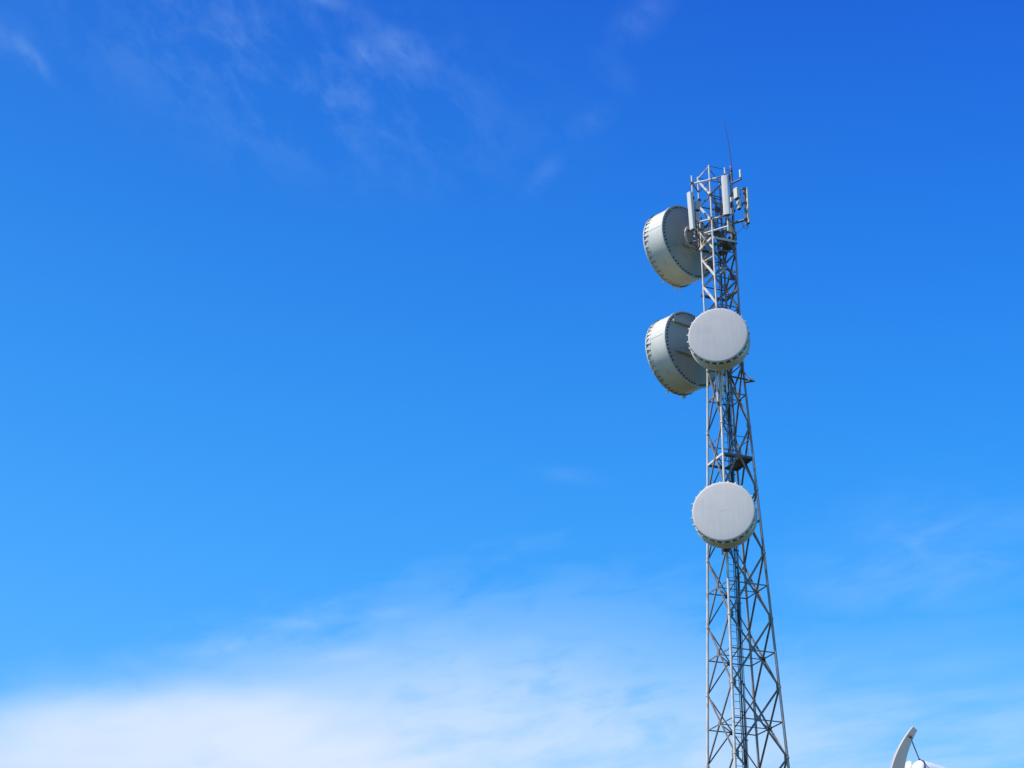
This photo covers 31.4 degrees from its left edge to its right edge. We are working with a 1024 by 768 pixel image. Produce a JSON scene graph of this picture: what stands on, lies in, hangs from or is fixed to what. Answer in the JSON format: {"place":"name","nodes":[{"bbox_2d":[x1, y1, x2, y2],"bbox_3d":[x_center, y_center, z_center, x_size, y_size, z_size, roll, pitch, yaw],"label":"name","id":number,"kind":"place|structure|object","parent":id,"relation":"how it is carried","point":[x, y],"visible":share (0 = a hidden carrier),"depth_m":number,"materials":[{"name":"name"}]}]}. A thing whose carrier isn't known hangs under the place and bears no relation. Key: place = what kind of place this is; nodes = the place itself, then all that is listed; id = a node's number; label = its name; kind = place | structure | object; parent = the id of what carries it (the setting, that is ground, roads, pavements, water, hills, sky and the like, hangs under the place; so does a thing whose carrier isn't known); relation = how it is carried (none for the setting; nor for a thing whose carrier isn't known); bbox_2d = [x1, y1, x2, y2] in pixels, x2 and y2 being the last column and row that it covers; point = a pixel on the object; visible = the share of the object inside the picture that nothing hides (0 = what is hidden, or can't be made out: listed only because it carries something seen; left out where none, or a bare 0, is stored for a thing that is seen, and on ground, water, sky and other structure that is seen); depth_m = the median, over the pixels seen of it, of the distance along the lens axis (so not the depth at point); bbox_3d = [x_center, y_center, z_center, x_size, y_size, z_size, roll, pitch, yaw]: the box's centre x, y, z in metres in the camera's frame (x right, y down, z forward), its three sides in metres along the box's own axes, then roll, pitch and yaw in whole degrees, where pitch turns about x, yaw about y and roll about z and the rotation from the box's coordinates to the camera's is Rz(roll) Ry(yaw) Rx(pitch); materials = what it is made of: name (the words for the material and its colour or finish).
{"place":"outdoors","nodes":[
{"label":"outdoors","id":0,"kind":"place"},
{"bbox_2d":[0,0,1023,767],"label":"sky","id":1,"kind":"structure","parent":0,"point":[338,429],"materials":[{"name":"blue"}]},
{"bbox_2d":[690,165,789,767],"bbox_3d":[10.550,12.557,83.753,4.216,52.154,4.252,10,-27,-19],"label":"lattice tower","id":2,"kind":"structure","parent":0,"point":[740,460],"depth_m":86.60,"materials":[{"name":"metal"}]},
{"bbox_2d":[643,205,712,290],"bbox_3d":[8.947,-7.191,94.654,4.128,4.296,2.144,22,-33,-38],"label":"microwave dish","id":3,"kind":"object","parent":2,"relation":"attached to","point":[671,243],"visible":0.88,"depth_m":93.75,"materials":[{"name":"metal"}]},
{"bbox_2d":[645,311,715,398],"bbox_3d":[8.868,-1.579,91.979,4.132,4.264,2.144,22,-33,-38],"label":"microwave dish","id":4,"kind":"object","parent":2,"relation":"attached to","point":[677,368],"visible":0.71,"depth_m":91.01,"materials":[{"name":"metal"}]},
{"bbox_2d":[687,191,697,234],"bbox_3d":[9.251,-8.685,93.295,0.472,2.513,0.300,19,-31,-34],"label":"panel antenna","id":5,"kind":"object","parent":2,"relation":"attached to","point":[691,210],"visible":1,"depth_m":93.19,"materials":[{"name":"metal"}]},
{"bbox_2d":[694,201,699,211],"bbox_3d":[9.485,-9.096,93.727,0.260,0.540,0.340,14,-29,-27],"label":"radio unit","id":6,"kind":"object","parent":2,"relation":"attached to","point":[697,206],"visible":1,"depth_m":93.59,"materials":[{"name":"metal"}]},
{"bbox_2d":[694,211,700,223],"bbox_3d":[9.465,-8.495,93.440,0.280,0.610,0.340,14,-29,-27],"label":"radio unit","id":7,"kind":"object","parent":2,"relation":"attached to","point":[697,216],"visible":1,"depth_m":93.31,"materials":[{"name":"metal"}]},
{"bbox_2d":[687,308,749,370],"bbox_3d":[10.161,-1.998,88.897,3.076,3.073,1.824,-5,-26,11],"label":"microwave dish","id":8,"kind":"object","parent":2,"relation":"attached to","point":[718,339],"visible":1,"depth_m":88.10,"materials":[{"name":"white plastic"}]},
{"bbox_2d":[691,481,757,548],"bbox_3d":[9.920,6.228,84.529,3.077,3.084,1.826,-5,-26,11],"label":"microwave dish","id":9,"kind":"object","parent":2,"relation":"attached to","point":[724,515],"visible":1,"depth_m":83.73,"materials":[{"name":"plastic"}]},
{"bbox_2d":[721,175,730,220],"bbox_3d":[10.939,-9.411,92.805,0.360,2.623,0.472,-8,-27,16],"label":"panel antenna","id":10,"kind":"object","parent":2,"relation":"attached to","point":[725,195],"visible":1,"depth_m":92.67,"materials":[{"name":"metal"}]},
{"bbox_2d":[724,122,732,184],"bbox_3d":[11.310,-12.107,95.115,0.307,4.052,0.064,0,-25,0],"label":"whip antenna","id":11,"kind":"object","parent":2,"relation":"attached to","point":[729,153],"visible":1,"depth_m":95.09,"materials":[{"name":"metal"}]},
{"bbox_2d":[733,187,740,199],"bbox_3d":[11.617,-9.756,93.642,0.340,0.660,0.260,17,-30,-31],"label":"radio unit","id":12,"kind":"object","parent":2,"relation":"attached to","point":[737,193],"visible":1,"depth_m":93.53,"materials":[{"name":"metal"}]},
{"bbox_2d":[736,199,742,209],"bbox_3d":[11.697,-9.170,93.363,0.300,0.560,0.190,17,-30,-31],"label":"radio unit","id":13,"kind":"object","parent":2,"relation":"attached to","point":[739,204],"visible":1,"depth_m":93.28,"materials":[{"name":"metal"}]},
{"bbox_2d":[742,188,749,228],"bbox_3d":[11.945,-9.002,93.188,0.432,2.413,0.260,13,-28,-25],"label":"panel antenna","id":14,"kind":"object","parent":2,"relation":"attached to","point":[746,192],"visible":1,"depth_m":93.22,"materials":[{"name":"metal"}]},
{"label":"ground","id":15,"kind":"structure","parent":0,"visible":0},
{"bbox_2d":[890,726,945,767],"bbox_3d":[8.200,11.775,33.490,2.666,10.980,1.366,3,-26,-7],"label":"reflector antenna","id":16,"kind":"object","parent":15,"relation":"on","point":[900,757],"visible":1,"depth_m":35.45,"materials":[{"name":"paint"}]}
]}

